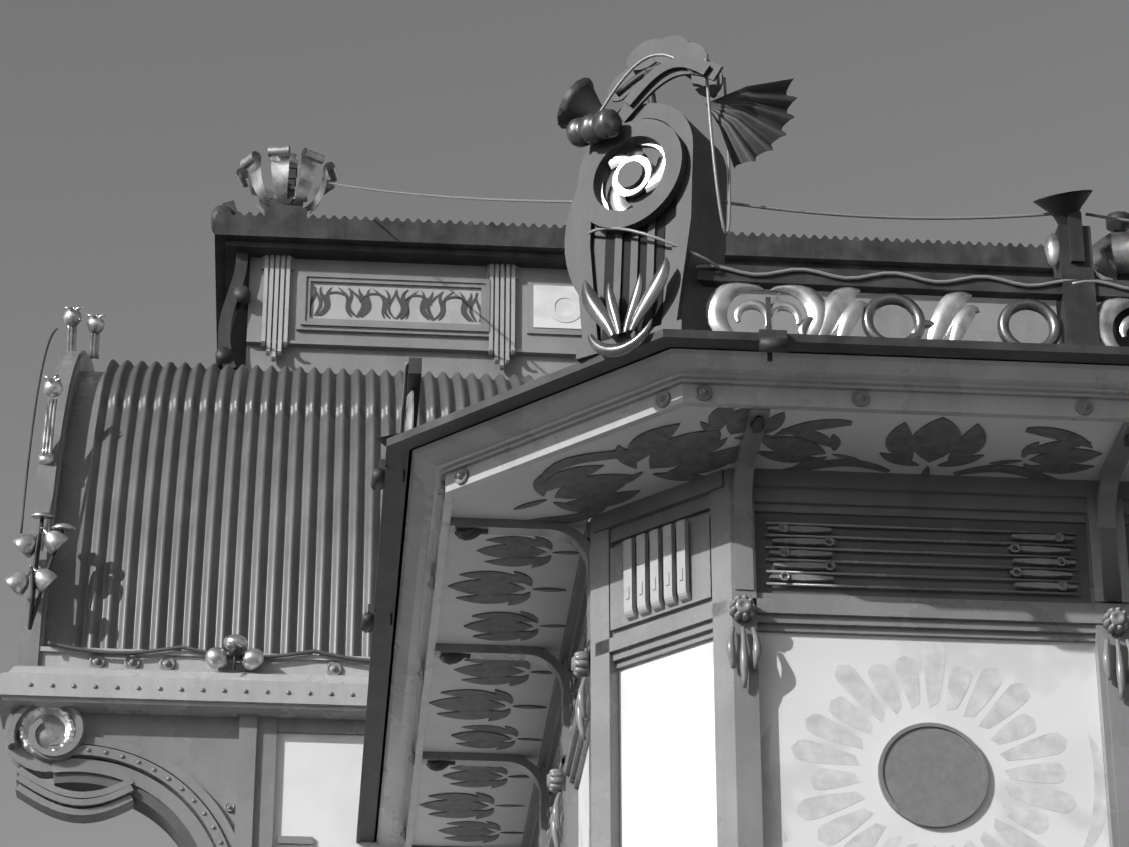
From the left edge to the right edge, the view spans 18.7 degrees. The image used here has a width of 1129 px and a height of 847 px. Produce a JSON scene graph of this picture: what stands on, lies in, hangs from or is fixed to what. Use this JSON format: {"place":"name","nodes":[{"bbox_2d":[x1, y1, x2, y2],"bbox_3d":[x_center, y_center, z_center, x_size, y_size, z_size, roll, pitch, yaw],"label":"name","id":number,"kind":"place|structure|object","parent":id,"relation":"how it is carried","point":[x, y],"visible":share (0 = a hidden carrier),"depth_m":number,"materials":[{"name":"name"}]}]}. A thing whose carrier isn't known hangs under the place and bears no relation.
{"place":"outdoors","nodes":[
{"label":"outdoors","id":0,"kind":"place"},
{"bbox_2d":[0,350,381,846],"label":"facade","id":1,"kind":"object","parent":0,"point":[234,746],"visible":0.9,"depth_m":13.68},
{"bbox_2d":[5,306,104,629],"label":"gilt rim flowers","id":2,"kind":"object","parent":1,"relation":"attached to","point":[41,579],"visible":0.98,"depth_m":14.03,"materials":[{"name":"metal"}]},
{"bbox_2d":[74,359,591,656],"bbox_3d":[-0.898,0.802,15.951,2.450,2.296,3.477,2,-27,-4],"label":"corrugated roof","id":3,"kind":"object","parent":1,"relation":"on","point":[228,500],"visible":0.62,"depth_m":14.36,"materials":[{"name":"grey metal"}]},
{"bbox_2d":[211,200,1101,380],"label":"block","id":4,"kind":"structure","parent":1,"relation":"on","point":[336,296],"depth_m":16.29,"materials":[{"name":"paint"}]},
{"bbox_2d":[218,211,1104,248],"bbox_3d":[1.985,-0.498,17.262,7.410,0.059,1.665,2,-27,-4],"label":"roof corrugated","id":5,"kind":"object","parent":4,"relation":"on","point":[564,226],"visible":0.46,"depth_m":16.36,"materials":[{"name":"grey metal"}]},
{"bbox_2d":[236,145,338,217],"bbox_3d":[-1.333,-1.096,16.470,0.492,0.434,0.492,2,-27,-4],"label":"crown finial","id":6,"kind":"object","parent":5,"relation":"on","point":[288,200],"visible":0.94,"depth_m":16.37,"materials":[{"name":"metal"}]},
{"bbox_2d":[0,0,1128,846],"label":"sky","id":7,"kind":"structure","parent":0,"point":[124,124],"materials":[{"name":"grey"}]},
{"bbox_2d":[400,384,1128,846],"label":"framework","id":8,"kind":"object","parent":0,"point":[736,560],"visible":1,"depth_m":10.33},
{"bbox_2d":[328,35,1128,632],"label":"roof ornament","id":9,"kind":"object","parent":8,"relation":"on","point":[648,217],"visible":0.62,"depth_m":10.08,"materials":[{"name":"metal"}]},
{"bbox_2d":[356,329,1128,846],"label":"roof eaves","id":10,"kind":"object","parent":8,"relation":"on","point":[506,449],"depth_m":10.32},
{"bbox_2d":[420,407,1101,842],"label":"leaf ornaments","id":11,"kind":"object","parent":8,"relation":"on","point":[690,455],"visible":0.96,"depth_m":10.42,"materials":[{"name":"paint"}]},
{"bbox_2d":[578,468,1108,846],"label":"wall panels","id":12,"kind":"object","parent":8,"relation":"in","point":[667,752],"depth_m":10.13,"materials":[{"name":"white paint"}]},
{"bbox_2d":[761,640,1109,846],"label":"flower petal decoration","id":13,"kind":"object","parent":8,"relation":"attached to","point":[932,775],"visible":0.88,"depth_m":10.03,"materials":[{"name":"grey metal"}]}
]}

